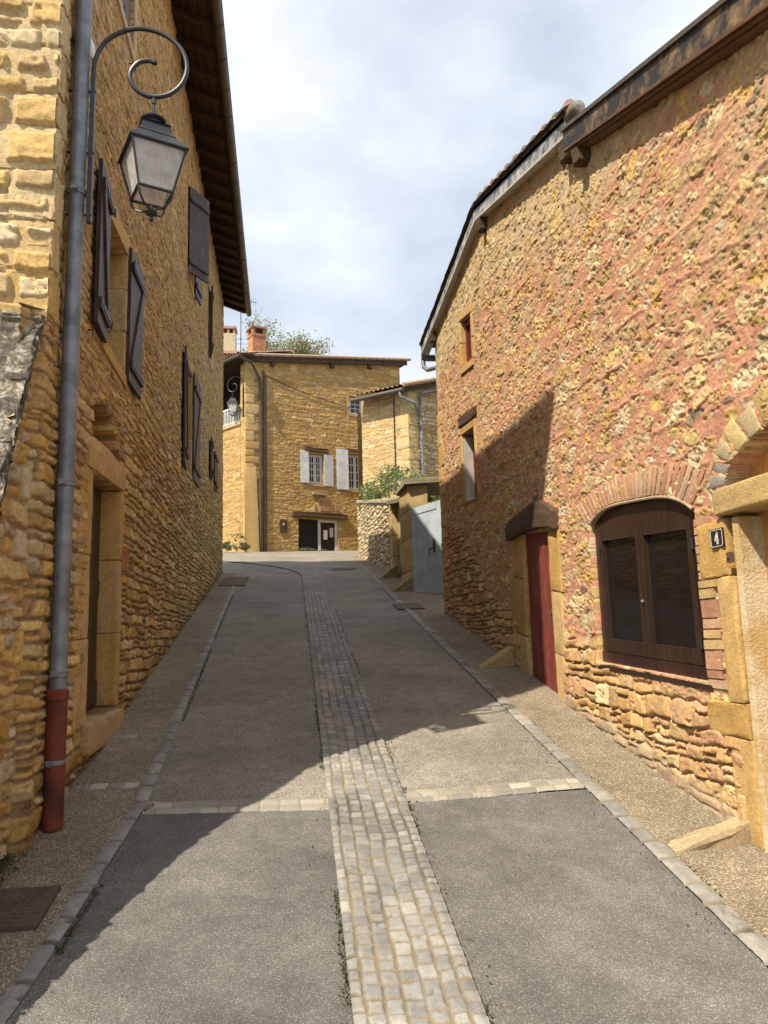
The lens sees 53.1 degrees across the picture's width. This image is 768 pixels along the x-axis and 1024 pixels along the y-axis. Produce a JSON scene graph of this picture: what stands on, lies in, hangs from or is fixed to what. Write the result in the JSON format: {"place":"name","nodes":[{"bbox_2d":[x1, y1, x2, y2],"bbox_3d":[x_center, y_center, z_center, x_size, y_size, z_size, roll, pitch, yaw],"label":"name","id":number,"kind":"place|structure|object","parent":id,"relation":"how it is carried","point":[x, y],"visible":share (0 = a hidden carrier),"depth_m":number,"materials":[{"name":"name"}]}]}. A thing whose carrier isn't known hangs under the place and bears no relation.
{"place":"outdoors","nodes":[
{"label":"outdoors","id":0,"kind":"place"},
{"bbox_2d":[0,842,37,887],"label":"grass","id":1,"kind":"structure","parent":0,"point":[2,862],"depth_m":4.07,"materials":[{"name":"green plant"}]},
{"bbox_2d":[0,573,238,998],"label":"pavement","id":2,"kind":"structure","parent":0,"point":[65,857],"depth_m":5.05,"materials":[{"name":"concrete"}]},
{"bbox_2d":[0,885,60,932],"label":"manhole cover","id":3,"kind":"object","parent":2,"relation":"on","point":[25,909],"visible":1,"depth_m":3.63,"materials":[{"name":"metal"}]},
{"bbox_2d":[75,782,139,789],"bbox_3d":[-1.871,1.864,5.210,0.408,0.037,0.085,-1,-9,-7],"label":"sett band","id":4,"kind":"object","parent":2,"relation":"on","point":[112,785],"visible":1,"depth_m":5.20,"materials":[{"name":"stone"}]},
{"bbox_2d":[111,733,161,738],"bbox_3d":[-2.038,1.848,6.315,0.396,0.034,0.085,-1,-9,-7],"label":"sett band","id":5,"kind":"object","parent":2,"relation":"on","point":[136,736],"visible":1,"depth_m":6.31,"materials":[{"name":"stone"}]},
{"bbox_2d":[218,577,248,585],"bbox_3d":[-3.563,1.680,18.333,0.580,0.415,1.900,-1,-9,-7],"label":"manhole cover","id":6,"kind":"object","parent":2,"relation":"on","point":[234,581],"visible":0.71,"depth_m":18.17,"materials":[{"name":"metal"}]},
{"bbox_2d":[222,552,257,572],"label":"square","id":7,"kind":"structure","parent":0,"point":[231,567],"depth_m":26.07,"materials":[{"name":"beige concrete"}]},
{"bbox_2d":[222,533,250,550],"bbox_3d":[-6.378,1.310,33.143,1.325,0.769,0.978,-1,-9,-7],"label":"plant","id":8,"kind":"object","parent":7,"relation":"on","point":[227,546],"visible":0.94,"depth_m":33.02,"materials":[{"name":"green plant"}]},
{"bbox_2d":[142,550,585,811],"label":"road","id":9,"kind":"structure","parent":0,"point":[246,735],"depth_m":7.26,"materials":[{"name":"grey asphalt"}]},
{"bbox_2d":[331,567,355,570],"bbox_3d":[-1.142,1.627,21.631,0.720,0.187,0.720,-1,-9,-7],"label":"manhole cover","id":10,"kind":"object","parent":9,"relation":"on","point":[341,569],"visible":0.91,"depth_m":21.49,"materials":[{"name":"metal"}]},
{"bbox_2d":[403,777,583,802],"bbox_3d":[0.729,1.861,5.144,1.224,0.076,0.180,0,-9,-8],"label":"sett band","id":11,"kind":"object","parent":9,"relation":"on","point":[488,790],"visible":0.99,"depth_m":5.13,"materials":[{"name":"stone"}]},
{"bbox_2d":[141,788,586,812],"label":"ground","id":12,"kind":"structure","parent":0,"point":[546,791],"depth_m":5.25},
{"bbox_2d":[0,308,44,859],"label":"ruined wall","id":13,"kind":"structure","parent":12,"relation":"on","point":[17,359],"depth_m":4.29,"materials":[{"name":"stone"}]},
{"bbox_2d":[0,574,239,1023],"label":"kerb","id":14,"kind":"structure","parent":12,"relation":"on","point":[25,979],"depth_m":4.09,"materials":[{"name":"stone"}]},
{"bbox_2d":[0,0,251,858],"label":"stone house","id":15,"kind":"structure","parent":12,"relation":"on","point":[123,427],"depth_m":6.68,"materials":[{"name":"stone"}]},
{"bbox_2d":[90,39,94,62],"bbox_3d":[-2.139,-3.303,5.474,0.152,0.150,0.121,-1,-9,-7],"label":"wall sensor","id":16,"kind":"object","parent":15,"relation":"attached to","point":[92,54],"depth_m":5.46,"materials":[{"name":"white plastic"}]},
{"bbox_2d":[85,486,100,709],"bbox_3d":[-2.443,0.679,6.240,0.070,1.929,1.060,0,-9,-8],"label":"door","id":17,"kind":"structure","parent":15,"relation":"in","point":[91,699],"depth_m":6.59,"materials":[{"name":"brown wood"}]},
{"bbox_2d":[122,547,129,571],"bbox_3d":[-2.359,0.431,7.019,0.052,0.220,0.101,-1,-9,-7],"label":"plaque","id":18,"kind":"object","parent":15,"relation":"attached to","point":[125,558],"visible":1,"depth_m":6.98,"materials":[{"name":"ceramic"}]},
{"bbox_2d":[65,26,188,223],"bbox_3d":[-1.756,-2.700,5.253,0.795,1.509,0.421,3,-10,-26],"label":"street lamp","id":19,"kind":"object","parent":15,"relation":"attached to","point":[153,147],"visible":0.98,"depth_m":5.26,"materials":[{"name":"black metal"}]},
{"bbox_2d":[239,308,335,354],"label":"tree","id":20,"kind":"object","parent":12,"relation":"on","point":[300,348],"visible":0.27,"depth_m":46.89,"materials":[{"name":"green plant"}]},
{"bbox_2d":[298,547,326,550],"bbox_3d":[-3.209,1.748,34.925,1.422,0.312,0.555,1,-10,-17],"label":"plant","id":21,"kind":"object","parent":12,"relation":"on","point":[302,549],"visible":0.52,"depth_m":34.75,"materials":[{"name":"green plant"}]},
{"bbox_2d":[222,325,410,551],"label":"stone house","id":22,"kind":"structure","parent":12,"relation":"on","point":[290,447],"depth_m":35.75,"materials":[{"name":"beige stone"}]},
{"bbox_2d":[223,326,238,357],"bbox_3d":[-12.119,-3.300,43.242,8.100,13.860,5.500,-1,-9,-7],"label":"chimney","id":23,"kind":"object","parent":22,"relation":"on","point":[229,339],"depth_m":43.00,"materials":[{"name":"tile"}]},
{"bbox_2d":[240,297,256,351],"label":"antenna","id":24,"kind":"object","parent":23,"relation":"attached to","point":[240,325],"visible":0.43,"depth_m":43.91,"materials":[{"name":"black metal"}]},
{"bbox_2d":[226,376,247,417],"bbox_3d":[-6.664,-5.234,35.026,1.043,1.979,0.552,-2,-9,2],"label":"street lamp","id":25,"kind":"object","parent":22,"relation":"attached to","point":[232,402],"visible":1,"depth_m":34.87,"materials":[{"name":"black metal"}]},
{"bbox_2d":[280,520,286,532],"bbox_3d":[-4.533,0.637,34.736,0.360,0.580,0.074,4,-11,-30],"label":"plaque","id":26,"kind":"object","parent":22,"relation":"attached to","point":[283,526],"visible":1,"depth_m":34.73,"materials":[{"name":"grey metal"}]},
{"bbox_2d":[308,454,321,484],"bbox_3d":[-3.278,-1.991,36.197,0.800,1.480,0.058,4,-11,-30],"label":"window","id":27,"kind":"structure","parent":22,"relation":"in","point":[315,461],"depth_m":36.21,"materials":[{"name":"grey paint"}]},
{"bbox_2d":[317,520,337,550],"bbox_3d":[-2.630,1.216,35.959,1.000,1.680,0.097,4,-11,-30],"label":"door","id":28,"kind":"structure","parent":22,"relation":"in","point":[327,529],"depth_m":35.98,"materials":[{"name":"grey paint"}]},
{"bbox_2d":[348,454,358,490],"bbox_3d":[-1.436,-1.889,37.282,0.900,1.800,0.058,4,-11,-30],"label":"window","id":29,"kind":"structure","parent":22,"relation":"in","point":[353,469],"depth_m":37.24,"materials":[{"name":"grey paint"}]},
{"bbox_2d":[349,397,360,415],"bbox_3d":[-1.437,-5.169,37.862,0.790,0.940,0.058,4,-11,-30],"label":"window","id":30,"kind":"structure","parent":22,"relation":"in","point":[356,406],"depth_m":37.82,"materials":[{"name":"grey paint"}]},
{"bbox_2d":[356,495,431,574],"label":"garden wall","id":31,"kind":"structure","parent":12,"relation":"on","point":[378,532],"depth_m":22.44,"materials":[{"name":"stone"}]},
{"bbox_2d":[358,463,440,511],"bbox_3d":[0.277,-0.779,24.249,1.426,1.858,6.672,2,-10,-20],"label":"bush","id":32,"kind":"object","parent":31,"relation":"on","point":[386,484],"visible":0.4,"depth_m":24.48,"materials":[{"name":"green plant"}]},
{"bbox_2d":[351,377,439,502],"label":"stone house","id":33,"kind":"structure","parent":12,"relation":"on","point":[396,425],"depth_m":30.69,"materials":[{"name":"stone"}]},
{"bbox_2d":[386,476,439,590],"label":"gate pillar","id":34,"kind":"structure","parent":12,"relation":"on","point":[411,493],"depth_m":16.68,"materials":[{"name":"stone"}]},
{"bbox_2d":[359,564,767,966],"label":"kerb","id":35,"kind":"structure","parent":12,"relation":"on","point":[756,943],"depth_m":4.49,"materials":[{"name":"stone"}]},
{"bbox_2d":[419,0,767,852],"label":"stone house","id":36,"kind":"structure","parent":12,"relation":"on","point":[595,334],"depth_m":5.78,"materials":[{"name":"stone"}]},
{"bbox_2d":[465,318,471,361],"bbox_3d":[1.303,-2.542,11.327,0.058,0.850,0.660,-1,-9,-7],"label":"window","id":37,"kind":"structure","parent":36,"relation":"in","point":[467,323],"depth_m":11.53,"materials":[{"name":"red paint"}]},
{"bbox_2d":[472,434,476,497],"bbox_3d":[1.415,-0.687,11.200,0.058,1.100,0.780,-1,-9,-7],"label":"window","id":38,"kind":"structure","parent":36,"relation":"in","point":[473,434],"depth_m":11.49,"materials":[{"name":"red paint"}]},
{"bbox_2d":[526,531,557,693],"bbox_3d":[1.670,1.104,8.035,0.064,1.870,0.868,-1,-9,-7],"label":"door","id":39,"kind":"structure","parent":36,"relation":"in","point":[540,600],"depth_m":8.08,"materials":[{"name":"red paint"}]},
{"bbox_2d":[595,499,713,690],"bbox_3d":[1.956,0.568,5.698,0.132,1.365,1.790,-1,-9,-7],"label":"window","id":40,"kind":"structure","parent":36,"relation":"in","point":[647,565],"depth_m":5.61,"materials":[{"name":"brown wood"}]},
{"bbox_2d":[709,527,724,548],"bbox_3d":[1.997,0.157,4.607,0.010,0.113,0.140,-1,-9,-7],"label":"number plate","id":41,"kind":"object","parent":36,"relation":"attached to","point":[717,540],"visible":1,"depth_m":4.59,"materials":[{"name":"metal"}]},
{"bbox_2d":[726,552,734,562],"bbox_3d":[2.003,0.263,4.456,0.040,0.060,0.035,-1,-9,-7],"label":"door bell","id":42,"kind":"object","parent":36,"relation":"attached to","point":[730,557],"depth_m":4.44,"materials":[{"name":"metal"}]},
{"bbox_2d":[748,510,767,577],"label":"door","id":43,"kind":"structure","parent":36,"relation":"in","point":[764,514],"depth_m":4.41,"materials":[{"name":"brown wood"}]},
{"bbox_2d":[5,789,767,1023],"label":"road","id":44,"kind":"structure","parent":0,"point":[570,912],"depth_m":3.50,"materials":[{"name":"grey asphalt"}]},
{"bbox_2d":[142,797,328,814],"bbox_3d":[-0.934,1.877,4.907,1.162,0.077,0.180,-1,-9,-6],"label":"sett band","id":45,"kind":"object","parent":44,"relation":"on","point":[241,805],"visible":1,"depth_m":4.89,"materials":[{"name":"stone"}]},
{"bbox_2d":[223,560,489,1023],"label":"gutter","id":46,"kind":"object","parent":44,"relation":"on","point":[406,961],"visible":0.94,"depth_m":4.00,"materials":[{"name":"stone"}]},
{"bbox_2d":[54,595,722,1023],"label":"moss","id":47,"kind":"object","parent":46,"relation":"on","point":[80,915],"visible":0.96,"depth_m":3.68,"materials":[{"name":"green plant"}]},
{"bbox_2d":[222,0,717,383],"label":"sky","id":48,"kind":"structure","parent":0,"point":[368,133],"materials":[{"name":"white"}]},
{"bbox_2d":[351,557,767,940],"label":"pavement","id":49,"kind":"structure","parent":0,"point":[657,806],"depth_m":5.36,"materials":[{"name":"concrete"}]},
{"bbox_2d":[378,564,397,578],"bbox_3d":[0.143,1.550,19.137,0.400,0.595,1.019,-8,-11,36],"label":"ramp stone","id":50,"kind":"object","parent":49,"relation":"on","point":[390,572],"visible":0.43,"depth_m":18.98,"materials":[{"name":"beige stone"}]},
{"bbox_2d":[391,577,411,591],"bbox_3d":[0.360,1.624,16.448,0.446,0.493,0.507,-1,-9,-7],"label":"ramp stone","id":51,"kind":"object","parent":49,"relation":"on","point":[405,584],"visible":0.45,"depth_m":16.23,"materials":[{"name":"beige stone"}]},
{"bbox_2d":[393,603,424,609],"bbox_3d":[0.440,1.726,13.844,0.480,0.206,0.700,-1,-9,-7],"label":"manhole cover","id":52,"kind":"object","parent":49,"relation":"on","point":[404,606],"visible":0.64,"depth_m":13.76,"materials":[{"name":"metal"}]},
{"bbox_2d":[411,500,443,592],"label":"garden gate","id":53,"kind":"structure","parent":49,"relation":"on","point":[428,568],"depth_m":16.10,"materials":[{"name":"white metal"}]},
{"bbox_2d":[479,644,514,668],"bbox_3d":[1.329,1.754,8.928,0.569,0.414,0.236,4,-11,-31],"label":"ramp stone","id":54,"kind":"object","parent":49,"relation":"on","point":[504,657],"visible":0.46,"depth_m":8.88,"materials":[{"name":"beige stone"}]},
{"bbox_2d":[666,817,751,852],"bbox_3d":[1.917,1.865,4.336,0.757,0.331,0.204,1,-10,-18],"label":"ramp stone","id":55,"kind":"object","parent":49,"relation":"on","point":[734,831],"visible":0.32,"depth_m":4.27,"materials":[{"name":"beige stone"}]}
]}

